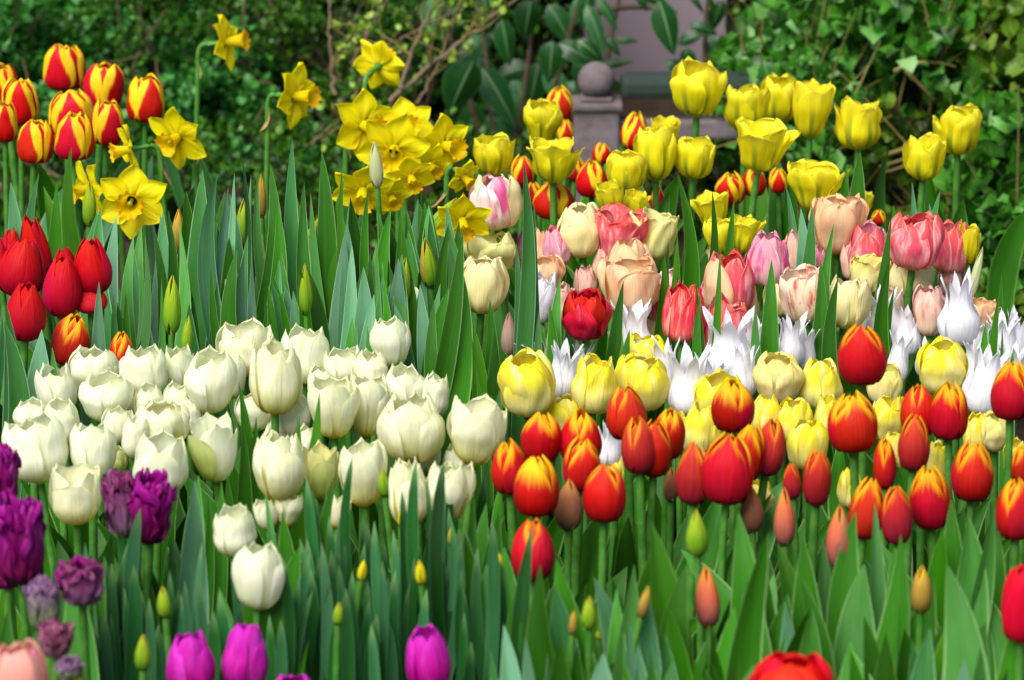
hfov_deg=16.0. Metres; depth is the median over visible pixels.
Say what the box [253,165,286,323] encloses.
tulip plant
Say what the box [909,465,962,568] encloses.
tulip
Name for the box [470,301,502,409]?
tulip plant
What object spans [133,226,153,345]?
tulip plant
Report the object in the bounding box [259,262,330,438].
tulip plant
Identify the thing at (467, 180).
daffodil
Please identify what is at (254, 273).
tulip plant
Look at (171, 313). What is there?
tulip bud
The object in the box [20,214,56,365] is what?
tulip
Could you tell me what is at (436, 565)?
narcissus plant
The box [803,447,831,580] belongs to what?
tulip
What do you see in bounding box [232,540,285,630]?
tulip
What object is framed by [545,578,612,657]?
tulip plant
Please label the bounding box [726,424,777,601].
tulip
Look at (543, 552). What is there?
tulip
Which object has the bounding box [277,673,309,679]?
tulip
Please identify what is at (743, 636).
tulip plant
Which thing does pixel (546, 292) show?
tulip
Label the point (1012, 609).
tulip
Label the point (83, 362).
tulip
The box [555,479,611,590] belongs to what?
tulip bud
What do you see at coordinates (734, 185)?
tulip
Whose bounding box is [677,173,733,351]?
tulip plant
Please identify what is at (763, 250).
tulip
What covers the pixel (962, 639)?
tulip plant
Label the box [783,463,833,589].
tulip
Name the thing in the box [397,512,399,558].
narcissus bud
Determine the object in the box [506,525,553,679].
tulip plant
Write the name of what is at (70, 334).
tulip
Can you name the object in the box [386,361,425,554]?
tulip
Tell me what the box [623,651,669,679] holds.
tulip plant
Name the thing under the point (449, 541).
narcissus bud
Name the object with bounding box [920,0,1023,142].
ivy
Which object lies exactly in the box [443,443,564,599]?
tulip
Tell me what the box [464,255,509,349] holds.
tulip
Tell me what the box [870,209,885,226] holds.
tulip
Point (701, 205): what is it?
tulip
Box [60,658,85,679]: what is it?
tulip bud
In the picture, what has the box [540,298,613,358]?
tulip
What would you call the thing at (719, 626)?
tulip plant
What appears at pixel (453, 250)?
tulip plant
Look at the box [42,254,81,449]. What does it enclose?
tulip
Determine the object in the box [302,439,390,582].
tulip
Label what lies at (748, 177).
tulip
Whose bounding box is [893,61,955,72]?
vine
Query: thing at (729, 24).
hedge
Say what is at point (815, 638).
tulip plant
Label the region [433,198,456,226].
tulip bud
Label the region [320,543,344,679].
plant
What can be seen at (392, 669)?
narcissus plant
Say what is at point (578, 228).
tulip
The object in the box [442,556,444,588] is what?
narcissus bud
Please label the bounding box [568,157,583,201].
tulip
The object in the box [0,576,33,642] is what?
tulip
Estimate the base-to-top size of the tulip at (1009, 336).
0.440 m
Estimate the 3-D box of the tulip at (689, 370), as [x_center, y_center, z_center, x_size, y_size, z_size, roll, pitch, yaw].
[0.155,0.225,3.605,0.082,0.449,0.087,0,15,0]
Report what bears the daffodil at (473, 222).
on the ground
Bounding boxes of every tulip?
[0,43,141,239]
[0,62,94,208]
[0,101,61,240]
[0,119,112,320]
[0,237,45,442]
[0,238,78,442]
[0,396,104,641]
[0,443,21,641]
[0,488,46,638]
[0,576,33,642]
[0,639,49,679]
[1,76,38,222]
[2,408,112,579]
[3,227,17,298]
[5,280,46,376]
[14,395,88,638]
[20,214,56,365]
[20,369,133,530]
[20,460,100,638]
[22,574,60,679]
[28,246,74,351]
[31,467,176,633]
[34,362,77,467]
[37,61,124,251]
[37,617,74,679]
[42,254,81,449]
[45,405,178,580]
[48,89,118,252]
[49,313,55,333]
[50,313,89,465]
[51,413,177,587]
[51,420,116,622]
[54,111,94,222]
[54,554,103,679]
[54,654,84,679]
[67,344,118,426]
[73,235,122,422]
[77,98,123,250]
[77,292,140,349]
[94,411,269,564]
[97,427,188,584]
[100,468,161,629]
[106,343,167,529]
[110,330,133,447]
[113,445,168,589]
[126,399,134,470]
[127,73,194,283]
[129,344,240,532]
[133,380,186,554]
[136,398,189,439]
[163,380,188,404]
[165,343,205,514]
[166,629,215,679]
[179,393,202,512]
[184,422,289,526]
[188,423,312,533]
[203,316,272,415]
[213,503,256,631]
[222,622,268,679]
[226,334,302,505]
[228,352,264,497]
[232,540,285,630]
[234,393,270,434]
[252,426,305,550]
[253,437,387,572]
[253,498,277,535]
[274,493,303,533]
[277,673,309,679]
[279,394,317,538]
[281,322,329,398]
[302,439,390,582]
[307,363,397,569]
[307,374,359,513]
[323,344,359,559]
[331,495,351,539]
[349,372,390,584]
[350,348,425,541]
[350,371,458,550]
[351,385,393,564]
[369,314,410,369]
[376,389,504,560]
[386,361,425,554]
[388,450,505,572]
[388,456,508,551]
[406,623,450,679]
[419,460,475,562]
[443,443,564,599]
[447,394,506,541]
[452,454,626,679]
[463,231,515,362]
[464,154,533,270]
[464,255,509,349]
[468,173,565,365]
[473,132,514,234]
[476,228,522,316]
[488,98,596,296]
[491,411,610,603]
[491,437,525,553]
[497,347,608,574]
[502,436,696,637]
[503,270,555,410]
[503,287,612,414]
[505,342,559,554]
[506,352,648,541]
[508,136,584,285]
[508,182,558,309]
[508,182,573,320]
[511,517,613,673]
[536,228,544,255]
[537,254,593,520]
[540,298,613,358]
[542,85,609,226]
[542,111,646,298]
[542,119,577,259]
[542,224,571,349]
[542,393,609,554]
[544,338,583,528]
[549,406,601,589]
[551,281,596,416]
[557,202,600,287]
[560,340,595,555]
[563,407,782,573]
[565,207,678,353]
[566,178,623,280]
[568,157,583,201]
[571,149,706,277]
[573,265,596,292]
[576,158,607,202]
[582,463,625,653]
[592,142,682,229]
[592,246,607,360]
[593,237,652,348]
[594,203,650,255]
[595,416,721,617]
[596,254,660,419]
[598,420,621,465]
[606,383,713,658]
[607,352,674,582]
[608,456,623,580]
[610,298,650,342]
[614,418,771,607]
[619,56,727,268]
[621,411,685,560]
[623,188,650,211]
[630,332,675,533]
[633,126,676,267]
[644,341,711,537]
[647,318,655,335]
[647,334,679,525]
[649,284,660,321]
[650,185,663,208]
[651,115,680,268]
[654,135,714,286]
[659,267,760,323]
[662,280,705,363]
[673,342,759,545]
[673,351,729,542]
[675,441,756,660]
[681,475,883,619]
[683,400,758,535]
[690,190,761,308]
[693,367,741,518]
[698,305,754,505]
[701,431,754,581]
[702,169,776,246]
[703,216,794,326]
[703,248,754,308]
[703,292,751,346]
[711,377,804,587]
[715,171,775,231]
[724,83,808,229]
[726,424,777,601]
[729,213,765,316]
[735,116,800,302]
[742,309,800,517]
[744,229,789,322]
[745,72,796,221]
[747,286,758,317]
[752,351,804,483]
[752,393,802,578]
[752,651,833,679]
[753,479,774,541]
[757,417,832,605]
[763,284,799,396]
[768,78,835,240]
[769,167,787,241]
[769,474,776,489]
[770,357,876,569]
[778,311,810,465]
[778,396,812,501]
[779,263,850,467]
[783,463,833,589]
[785,95,888,278]
[785,228,839,331]
[785,321,819,469]
[786,417,828,515]
[787,159,849,284]
[787,390,1010,584]
[800,330,914,498]
[802,323,912,580]
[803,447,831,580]
[808,193,868,331]
[813,393,835,430]
[816,244,825,267]
[830,274,871,380]
[836,253,890,393]
[837,467,888,576]
[840,244,923,373]
[844,283,945,455]
[847,219,890,311]
[847,335,968,501]
[848,211,944,394]
[858,311,871,328]
[864,384,932,590]
[865,191,873,209]
[866,285,935,443]
[866,362,902,443]
[869,380,968,591]
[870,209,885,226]
[873,393,966,549]
[873,436,896,577]
[881,486,911,585]
[882,439,993,603]
[883,431,990,579]
[888,286,904,311]
[889,263,933,372]
[892,132,967,273]
[894,305,921,396]
[896,336,926,530]
[898,412,965,577]
[899,341,1016,514]
[907,222,980,376]
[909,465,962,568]
[912,410,1002,572]
[924,102,1023,336]
[925,440,963,540]
[933,219,968,335]
[936,324,991,439]
[937,266,979,456]
[937,271,965,352]
[952,338,1011,515]
[952,339,1023,546]
[959,307,1020,440]
[972,297,1000,453]
[979,410,1005,534]
[990,358,1023,577]
[996,477,1023,570]
[1001,563,1023,679]
[1003,437,1023,571]
[1007,305,1023,355]
[1011,445,1023,564]
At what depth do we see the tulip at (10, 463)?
3.20 m
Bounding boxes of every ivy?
[678,70,786,214]
[701,0,922,124]
[708,0,891,217]
[723,0,1022,212]
[787,81,950,233]
[799,0,1016,209]
[799,19,1022,194]
[835,56,1023,216]
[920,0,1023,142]
[923,85,1023,309]
[977,252,1023,326]
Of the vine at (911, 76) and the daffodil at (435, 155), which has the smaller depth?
the daffodil at (435, 155)
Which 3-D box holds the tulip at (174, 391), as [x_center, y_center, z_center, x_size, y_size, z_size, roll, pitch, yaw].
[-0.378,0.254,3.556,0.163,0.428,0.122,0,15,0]
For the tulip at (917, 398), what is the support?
on the ground
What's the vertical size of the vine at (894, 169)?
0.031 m
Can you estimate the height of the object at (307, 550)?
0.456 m
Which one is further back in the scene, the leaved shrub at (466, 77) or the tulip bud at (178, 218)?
the leaved shrub at (466, 77)
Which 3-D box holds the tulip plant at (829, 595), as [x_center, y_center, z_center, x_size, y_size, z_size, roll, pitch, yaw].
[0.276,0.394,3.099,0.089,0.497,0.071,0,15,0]
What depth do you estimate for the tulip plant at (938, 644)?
2.98 m
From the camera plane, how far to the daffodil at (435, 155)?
4.11 m
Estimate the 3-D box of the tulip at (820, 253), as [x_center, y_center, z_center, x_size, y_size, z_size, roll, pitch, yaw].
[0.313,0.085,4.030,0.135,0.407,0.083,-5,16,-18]
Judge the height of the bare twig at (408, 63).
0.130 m
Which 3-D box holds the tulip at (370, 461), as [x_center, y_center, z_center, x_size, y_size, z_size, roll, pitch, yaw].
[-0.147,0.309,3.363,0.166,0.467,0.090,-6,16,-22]
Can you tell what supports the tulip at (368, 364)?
on the ground
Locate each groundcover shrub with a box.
[0,57,175,225]
[148,99,337,229]
[303,87,519,249]
[463,107,682,234]
[649,105,851,250]
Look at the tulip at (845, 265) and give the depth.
3.94 m
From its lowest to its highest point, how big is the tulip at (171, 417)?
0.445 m
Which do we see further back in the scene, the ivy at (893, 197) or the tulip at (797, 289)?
the ivy at (893, 197)
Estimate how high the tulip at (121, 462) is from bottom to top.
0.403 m
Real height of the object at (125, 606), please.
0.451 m
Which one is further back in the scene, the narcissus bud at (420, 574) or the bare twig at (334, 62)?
the bare twig at (334, 62)
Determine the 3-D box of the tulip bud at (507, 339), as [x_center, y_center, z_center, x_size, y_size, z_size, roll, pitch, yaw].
[-0.028,0.170,3.787,0.116,0.421,0.059,-9,17,-30]
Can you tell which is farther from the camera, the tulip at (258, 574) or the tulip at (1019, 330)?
the tulip at (1019, 330)
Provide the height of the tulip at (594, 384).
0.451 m
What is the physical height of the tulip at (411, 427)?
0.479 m
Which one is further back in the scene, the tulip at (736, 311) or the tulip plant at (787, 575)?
the tulip at (736, 311)
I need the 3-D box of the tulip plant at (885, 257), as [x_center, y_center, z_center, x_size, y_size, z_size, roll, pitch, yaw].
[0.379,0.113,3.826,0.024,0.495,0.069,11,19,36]
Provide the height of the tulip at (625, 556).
0.496 m
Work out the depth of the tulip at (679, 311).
3.69 m
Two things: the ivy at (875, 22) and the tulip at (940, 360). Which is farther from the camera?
the ivy at (875, 22)
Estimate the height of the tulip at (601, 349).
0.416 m
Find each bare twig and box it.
[310,59,360,151]
[326,0,368,95]
[331,0,406,63]
[368,0,439,89]
[377,0,483,62]
[388,0,516,102]
[415,0,473,104]
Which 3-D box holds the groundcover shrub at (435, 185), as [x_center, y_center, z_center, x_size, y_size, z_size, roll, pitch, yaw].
[-0.135,-0.200,5.215,0.327,0.363,0.300,0,15,0]
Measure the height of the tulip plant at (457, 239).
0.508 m
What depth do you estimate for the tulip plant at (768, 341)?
3.66 m
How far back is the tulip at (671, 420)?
3.33 m
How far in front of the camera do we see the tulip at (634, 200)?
4.04 m
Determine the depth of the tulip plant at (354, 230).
3.78 m
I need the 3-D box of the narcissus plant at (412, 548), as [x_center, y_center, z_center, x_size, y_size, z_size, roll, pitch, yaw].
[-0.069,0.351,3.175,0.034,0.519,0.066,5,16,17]
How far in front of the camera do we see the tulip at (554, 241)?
3.94 m
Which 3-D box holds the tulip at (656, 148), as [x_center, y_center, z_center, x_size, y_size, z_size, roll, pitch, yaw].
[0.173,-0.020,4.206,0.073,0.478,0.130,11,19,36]
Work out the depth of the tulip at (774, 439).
3.27 m
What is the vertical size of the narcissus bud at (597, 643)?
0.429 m
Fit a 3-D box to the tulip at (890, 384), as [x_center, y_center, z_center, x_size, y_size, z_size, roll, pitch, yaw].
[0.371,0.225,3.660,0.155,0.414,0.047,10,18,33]
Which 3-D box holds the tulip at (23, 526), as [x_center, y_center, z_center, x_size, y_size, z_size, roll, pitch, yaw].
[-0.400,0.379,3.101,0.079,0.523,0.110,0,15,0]
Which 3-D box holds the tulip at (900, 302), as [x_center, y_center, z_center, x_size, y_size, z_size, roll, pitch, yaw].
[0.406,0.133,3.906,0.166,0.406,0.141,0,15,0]
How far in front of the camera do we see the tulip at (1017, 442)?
3.47 m
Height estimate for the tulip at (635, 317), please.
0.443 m
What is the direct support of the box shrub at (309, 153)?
on the ground
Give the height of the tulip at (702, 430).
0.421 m
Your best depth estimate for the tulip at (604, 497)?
3.16 m
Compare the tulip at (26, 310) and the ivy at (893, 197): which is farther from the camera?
the ivy at (893, 197)
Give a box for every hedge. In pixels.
[4,0,514,142]
[485,0,583,122]
[725,0,1021,156]
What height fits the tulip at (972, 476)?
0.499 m
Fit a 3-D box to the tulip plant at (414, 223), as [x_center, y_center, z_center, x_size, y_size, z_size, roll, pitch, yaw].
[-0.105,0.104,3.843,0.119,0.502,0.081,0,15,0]
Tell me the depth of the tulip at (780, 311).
3.84 m
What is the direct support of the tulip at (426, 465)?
on the ground
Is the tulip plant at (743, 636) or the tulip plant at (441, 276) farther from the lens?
the tulip plant at (441, 276)
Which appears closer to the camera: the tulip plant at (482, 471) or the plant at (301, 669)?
the plant at (301, 669)
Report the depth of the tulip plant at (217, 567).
3.29 m
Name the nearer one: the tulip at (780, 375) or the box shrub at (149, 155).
the tulip at (780, 375)
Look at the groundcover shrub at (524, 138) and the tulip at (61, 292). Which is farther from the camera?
the groundcover shrub at (524, 138)
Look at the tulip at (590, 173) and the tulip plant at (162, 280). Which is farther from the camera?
the tulip at (590, 173)
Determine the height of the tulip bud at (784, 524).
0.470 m
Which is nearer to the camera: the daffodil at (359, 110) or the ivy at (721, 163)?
the daffodil at (359, 110)
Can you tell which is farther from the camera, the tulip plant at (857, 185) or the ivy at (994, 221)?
the ivy at (994, 221)
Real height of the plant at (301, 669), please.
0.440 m
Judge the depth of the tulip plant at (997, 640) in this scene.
3.13 m
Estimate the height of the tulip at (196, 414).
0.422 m
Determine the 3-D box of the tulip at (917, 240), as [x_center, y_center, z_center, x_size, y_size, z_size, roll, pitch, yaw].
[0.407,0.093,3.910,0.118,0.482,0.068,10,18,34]
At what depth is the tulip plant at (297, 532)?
3.35 m
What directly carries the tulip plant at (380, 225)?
on the ground
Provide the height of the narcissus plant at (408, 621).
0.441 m
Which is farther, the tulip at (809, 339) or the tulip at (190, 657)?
the tulip at (809, 339)
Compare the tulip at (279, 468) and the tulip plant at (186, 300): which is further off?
the tulip plant at (186, 300)
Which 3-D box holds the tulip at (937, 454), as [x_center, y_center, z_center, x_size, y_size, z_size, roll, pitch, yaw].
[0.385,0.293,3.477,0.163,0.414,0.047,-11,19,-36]
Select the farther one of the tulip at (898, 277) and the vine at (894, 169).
the vine at (894, 169)
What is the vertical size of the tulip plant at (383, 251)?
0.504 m
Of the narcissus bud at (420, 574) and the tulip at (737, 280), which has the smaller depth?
the narcissus bud at (420, 574)
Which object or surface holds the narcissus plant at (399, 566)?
on the ground
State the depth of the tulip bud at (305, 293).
3.68 m
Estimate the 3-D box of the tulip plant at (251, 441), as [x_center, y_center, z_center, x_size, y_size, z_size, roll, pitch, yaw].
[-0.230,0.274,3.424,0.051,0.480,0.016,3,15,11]
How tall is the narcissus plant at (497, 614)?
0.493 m
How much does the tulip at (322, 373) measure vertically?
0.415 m
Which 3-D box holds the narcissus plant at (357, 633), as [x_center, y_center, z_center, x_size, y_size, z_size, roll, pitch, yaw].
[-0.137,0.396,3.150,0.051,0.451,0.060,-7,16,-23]
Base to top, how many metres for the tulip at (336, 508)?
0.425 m
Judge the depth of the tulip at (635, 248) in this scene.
3.88 m
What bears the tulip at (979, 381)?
on the ground
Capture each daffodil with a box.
[73,161,153,286]
[100,162,166,306]
[108,124,170,282]
[148,106,206,199]
[163,15,250,208]
[199,62,321,252]
[307,39,404,228]
[314,88,390,232]
[332,164,393,256]
[343,96,432,226]
[356,112,443,249]
[371,177,413,227]
[385,156,434,234]
[415,143,450,208]
[420,113,467,208]
[431,159,478,315]
[436,193,490,242]
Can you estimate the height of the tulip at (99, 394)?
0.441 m
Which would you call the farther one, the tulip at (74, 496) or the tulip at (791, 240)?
the tulip at (791, 240)
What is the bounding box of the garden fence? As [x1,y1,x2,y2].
[620,71,760,138]
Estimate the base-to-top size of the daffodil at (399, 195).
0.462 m
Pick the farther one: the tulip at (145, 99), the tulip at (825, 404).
the tulip at (145, 99)
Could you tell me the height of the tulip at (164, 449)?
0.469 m
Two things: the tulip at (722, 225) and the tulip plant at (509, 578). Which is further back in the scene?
the tulip at (722, 225)
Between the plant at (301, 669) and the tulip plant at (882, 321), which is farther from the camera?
the tulip plant at (882, 321)
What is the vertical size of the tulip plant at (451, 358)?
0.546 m
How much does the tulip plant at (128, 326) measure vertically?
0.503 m
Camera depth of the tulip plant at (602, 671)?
2.91 m
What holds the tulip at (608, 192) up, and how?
on the ground
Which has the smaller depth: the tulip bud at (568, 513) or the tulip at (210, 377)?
the tulip bud at (568, 513)
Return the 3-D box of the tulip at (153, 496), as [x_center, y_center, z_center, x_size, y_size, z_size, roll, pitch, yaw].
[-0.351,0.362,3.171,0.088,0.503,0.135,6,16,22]
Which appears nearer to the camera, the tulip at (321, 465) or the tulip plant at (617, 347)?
the tulip at (321, 465)
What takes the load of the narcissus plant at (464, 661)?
on the ground
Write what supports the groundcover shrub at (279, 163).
on the ground
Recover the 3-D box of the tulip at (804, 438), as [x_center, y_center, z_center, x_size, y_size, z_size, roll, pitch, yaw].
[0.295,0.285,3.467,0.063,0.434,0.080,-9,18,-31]
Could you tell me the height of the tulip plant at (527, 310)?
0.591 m
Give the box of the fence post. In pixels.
[571,62,622,201]
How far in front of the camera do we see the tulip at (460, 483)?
3.24 m
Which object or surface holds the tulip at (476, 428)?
on the ground
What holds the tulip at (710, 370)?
on the ground
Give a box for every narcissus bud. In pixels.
[135,634,150,679]
[141,544,144,583]
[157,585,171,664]
[333,602,341,679]
[354,559,366,627]
[378,468,392,581]
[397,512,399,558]
[415,560,425,608]
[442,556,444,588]
[448,528,450,558]
[498,552,503,575]
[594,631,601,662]
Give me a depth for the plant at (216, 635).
3.05 m
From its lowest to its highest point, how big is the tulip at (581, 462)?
0.485 m
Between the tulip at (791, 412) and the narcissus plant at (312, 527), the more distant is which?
the tulip at (791, 412)
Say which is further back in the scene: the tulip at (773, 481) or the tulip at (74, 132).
the tulip at (74, 132)
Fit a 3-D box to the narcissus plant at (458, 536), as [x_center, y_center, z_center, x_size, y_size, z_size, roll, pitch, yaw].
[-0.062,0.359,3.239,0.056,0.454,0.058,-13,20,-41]
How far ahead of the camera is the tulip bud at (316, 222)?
3.84 m
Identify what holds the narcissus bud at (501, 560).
on the ground
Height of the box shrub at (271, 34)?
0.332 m
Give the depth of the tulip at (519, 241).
3.98 m
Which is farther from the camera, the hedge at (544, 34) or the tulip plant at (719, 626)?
the hedge at (544, 34)
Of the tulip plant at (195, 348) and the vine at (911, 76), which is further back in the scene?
the vine at (911, 76)
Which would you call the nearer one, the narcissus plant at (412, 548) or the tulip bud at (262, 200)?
the narcissus plant at (412, 548)
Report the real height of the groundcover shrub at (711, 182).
0.244 m
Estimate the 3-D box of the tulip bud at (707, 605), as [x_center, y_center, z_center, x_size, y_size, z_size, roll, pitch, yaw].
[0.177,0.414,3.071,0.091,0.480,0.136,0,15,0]
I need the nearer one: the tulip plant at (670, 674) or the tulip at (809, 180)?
the tulip plant at (670, 674)
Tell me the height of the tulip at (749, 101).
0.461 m
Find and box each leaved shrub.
[405,0,590,155]
[577,0,726,114]
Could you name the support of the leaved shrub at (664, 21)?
on the ground
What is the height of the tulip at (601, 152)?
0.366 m
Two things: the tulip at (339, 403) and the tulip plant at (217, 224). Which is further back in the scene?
the tulip plant at (217, 224)
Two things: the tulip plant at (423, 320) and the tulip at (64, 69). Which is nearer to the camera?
the tulip plant at (423, 320)
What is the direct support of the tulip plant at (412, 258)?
on the ground
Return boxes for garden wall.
[584,0,725,80]
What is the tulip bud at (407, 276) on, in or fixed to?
on the ground
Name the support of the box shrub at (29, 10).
on the ground
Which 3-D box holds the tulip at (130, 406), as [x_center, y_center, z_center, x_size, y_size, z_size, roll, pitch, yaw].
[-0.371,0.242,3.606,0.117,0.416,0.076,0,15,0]
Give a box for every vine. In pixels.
[877,147,901,159]
[879,158,902,167]
[886,165,903,172]
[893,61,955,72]
[902,69,933,99]
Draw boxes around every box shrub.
[0,0,56,78]
[0,0,154,173]
[0,116,134,180]
[62,0,217,145]
[101,107,305,181]
[112,0,332,171]
[152,69,330,191]
[185,0,316,99]
[251,50,387,196]
[253,0,429,165]
[308,0,495,120]
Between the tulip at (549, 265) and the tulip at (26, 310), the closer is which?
the tulip at (26, 310)
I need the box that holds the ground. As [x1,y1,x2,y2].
[0,81,1023,441]
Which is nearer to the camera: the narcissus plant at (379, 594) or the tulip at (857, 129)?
the narcissus plant at (379, 594)
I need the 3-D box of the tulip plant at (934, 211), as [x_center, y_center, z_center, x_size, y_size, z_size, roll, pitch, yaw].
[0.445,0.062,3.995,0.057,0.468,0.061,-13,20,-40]
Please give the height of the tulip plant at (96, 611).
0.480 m
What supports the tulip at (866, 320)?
on the ground
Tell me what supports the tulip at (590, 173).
on the ground
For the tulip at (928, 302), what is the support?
on the ground
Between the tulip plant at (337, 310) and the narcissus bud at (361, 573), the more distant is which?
the tulip plant at (337, 310)
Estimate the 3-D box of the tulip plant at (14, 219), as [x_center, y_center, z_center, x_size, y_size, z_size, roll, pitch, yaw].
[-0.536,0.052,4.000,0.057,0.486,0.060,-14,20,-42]
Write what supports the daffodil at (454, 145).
on the ground
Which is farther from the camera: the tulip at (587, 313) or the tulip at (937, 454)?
the tulip at (587, 313)
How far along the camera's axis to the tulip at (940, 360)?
3.56 m
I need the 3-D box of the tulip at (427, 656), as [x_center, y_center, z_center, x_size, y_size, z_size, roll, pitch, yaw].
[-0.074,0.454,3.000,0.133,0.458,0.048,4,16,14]
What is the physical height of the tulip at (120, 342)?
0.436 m
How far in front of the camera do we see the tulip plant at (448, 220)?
3.80 m
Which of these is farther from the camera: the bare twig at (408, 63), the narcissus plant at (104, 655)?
the bare twig at (408, 63)
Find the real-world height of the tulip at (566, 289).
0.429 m
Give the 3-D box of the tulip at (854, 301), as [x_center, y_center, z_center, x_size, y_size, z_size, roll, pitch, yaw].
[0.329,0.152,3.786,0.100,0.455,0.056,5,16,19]
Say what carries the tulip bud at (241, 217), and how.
on the ground
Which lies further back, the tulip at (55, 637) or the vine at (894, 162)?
the vine at (894, 162)
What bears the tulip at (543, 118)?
on the ground
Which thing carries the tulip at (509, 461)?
on the ground
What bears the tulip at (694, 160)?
on the ground
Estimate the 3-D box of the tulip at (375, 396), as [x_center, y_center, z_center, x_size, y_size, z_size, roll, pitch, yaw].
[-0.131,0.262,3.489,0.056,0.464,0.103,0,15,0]
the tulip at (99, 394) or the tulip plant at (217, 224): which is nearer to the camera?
the tulip at (99, 394)
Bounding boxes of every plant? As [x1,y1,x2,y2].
[0,174,38,399]
[0,607,43,654]
[2,304,57,499]
[43,149,79,317]
[64,543,105,679]
[80,207,117,350]
[80,284,105,426]
[94,613,117,679]
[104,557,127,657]
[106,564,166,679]
[108,538,160,631]
[111,235,150,470]
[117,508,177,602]
[119,562,146,679]
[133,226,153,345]
[145,571,184,679]
[150,192,192,346]
[152,211,192,449]
[161,479,208,637]
[174,224,234,445]
[181,475,227,621]
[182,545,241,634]
[186,284,227,417]
[187,170,234,349]
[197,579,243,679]
[203,428,252,616]
[206,235,238,347]
[214,192,242,269]
[220,250,277,429]
[223,213,255,282]
[228,152,259,439]
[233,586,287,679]
[236,236,291,454]
[239,384,264,515]
[243,594,283,679]
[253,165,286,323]
[254,235,264,304]
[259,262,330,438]
[265,260,283,341]
[265,492,300,596]
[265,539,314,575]
[272,264,326,446]
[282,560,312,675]
[282,595,308,674]
[284,141,310,307]
[290,392,320,559]
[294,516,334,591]
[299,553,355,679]
[300,478,320,611]
[300,556,333,674]
[304,478,333,573]
[310,153,337,312]
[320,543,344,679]
[323,587,380,679]
[324,172,360,325]
[328,224,360,349]
[328,267,390,449]
[328,541,364,679]
[334,456,365,598]
[335,533,388,582]
[338,318,377,494]
[340,244,390,351]
[359,190,382,276]
[359,517,390,619]
[360,601,397,679]
[364,521,388,677]
[367,255,415,368]
[372,243,408,326]
[377,206,403,289]
[378,212,382,242]
[386,215,418,300]
[388,557,415,679]
[389,230,417,371]
[392,491,408,642]
[405,209,426,310]
[406,461,431,626]
[412,200,418,283]
[417,197,448,301]
[417,201,426,259]
[417,204,454,287]
[417,286,448,376]
[418,570,474,679]
[421,205,472,322]
[422,495,463,673]
[424,233,472,467]
[426,215,457,319]
[429,461,464,679]
[431,530,480,623]
[443,560,465,679]
[445,475,486,567]
[464,534,515,679]
[469,490,501,577]
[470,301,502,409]
[471,521,507,679]
[474,365,504,512]
[490,625,534,679]
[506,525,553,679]
[511,164,539,449]
[526,565,580,679]
[534,279,573,563]
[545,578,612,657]
[549,638,600,679]
[554,560,639,679]
[589,281,629,522]
[591,653,659,679]
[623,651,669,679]
[624,584,677,679]
[637,538,660,600]
[647,234,685,424]
[650,522,693,679]
[664,662,711,679]
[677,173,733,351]
[692,250,720,357]
[692,651,739,679]
[696,599,730,676]
[709,532,768,679]
[730,512,775,659]
[743,664,753,679]
[750,259,778,484]
[768,594,808,653]
[770,543,795,613]
[778,187,815,335]
[779,579,834,677]
[791,511,858,650]
[798,225,849,514]
[833,502,909,679]
[834,641,872,679]
[838,152,866,281]
[849,616,896,679]
[866,218,891,405]
[873,258,894,360]
[883,547,936,672]
[896,623,988,679]
[908,627,942,679]
[910,184,946,339]
[911,565,1007,679]
[927,529,1005,627]
[932,623,944,679]
[943,564,1016,679]
[944,500,995,634]
[957,296,998,517]
[958,647,1008,679]
[985,328,1014,531]
[989,275,1011,455]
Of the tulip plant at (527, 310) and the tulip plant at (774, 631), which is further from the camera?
the tulip plant at (527, 310)
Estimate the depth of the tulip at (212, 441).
3.33 m
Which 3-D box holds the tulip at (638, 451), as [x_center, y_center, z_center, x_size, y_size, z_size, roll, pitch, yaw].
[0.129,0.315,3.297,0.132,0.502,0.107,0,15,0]
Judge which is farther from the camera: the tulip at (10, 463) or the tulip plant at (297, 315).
the tulip plant at (297, 315)
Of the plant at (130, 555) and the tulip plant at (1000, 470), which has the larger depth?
the tulip plant at (1000, 470)
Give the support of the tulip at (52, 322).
on the ground
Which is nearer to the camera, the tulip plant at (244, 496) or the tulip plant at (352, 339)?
the tulip plant at (244, 496)
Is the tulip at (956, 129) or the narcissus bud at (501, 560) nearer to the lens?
the narcissus bud at (501, 560)
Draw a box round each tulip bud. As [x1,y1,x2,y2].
[16,179,151,374]
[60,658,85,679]
[126,275,180,470]
[172,209,182,255]
[181,314,264,498]
[237,198,244,250]
[259,173,266,250]
[297,199,299,220]
[299,264,328,447]
[308,219,317,250]
[369,141,383,235]
[403,259,410,301]
[420,238,436,299]
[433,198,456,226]
[501,311,525,531]
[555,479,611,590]
[567,611,576,675]
[581,595,596,679]
[623,587,649,677]
[664,468,687,570]
[686,509,707,656]
[695,565,720,672]
[701,486,763,562]
[774,487,795,559]
[826,504,848,567]
[911,565,931,653]
[971,247,982,297]
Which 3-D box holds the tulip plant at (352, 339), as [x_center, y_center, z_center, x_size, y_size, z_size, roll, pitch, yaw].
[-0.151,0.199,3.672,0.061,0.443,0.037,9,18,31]
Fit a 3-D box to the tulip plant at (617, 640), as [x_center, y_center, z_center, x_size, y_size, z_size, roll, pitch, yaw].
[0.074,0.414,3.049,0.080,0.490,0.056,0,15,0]
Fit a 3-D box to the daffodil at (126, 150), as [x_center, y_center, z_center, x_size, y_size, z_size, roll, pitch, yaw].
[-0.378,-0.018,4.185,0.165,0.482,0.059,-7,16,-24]
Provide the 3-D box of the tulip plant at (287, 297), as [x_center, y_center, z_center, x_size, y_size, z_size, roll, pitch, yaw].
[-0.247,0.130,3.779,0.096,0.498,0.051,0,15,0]
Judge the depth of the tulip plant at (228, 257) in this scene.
3.79 m
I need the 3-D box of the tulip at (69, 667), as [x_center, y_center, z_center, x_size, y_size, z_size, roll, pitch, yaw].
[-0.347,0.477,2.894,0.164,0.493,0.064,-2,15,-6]

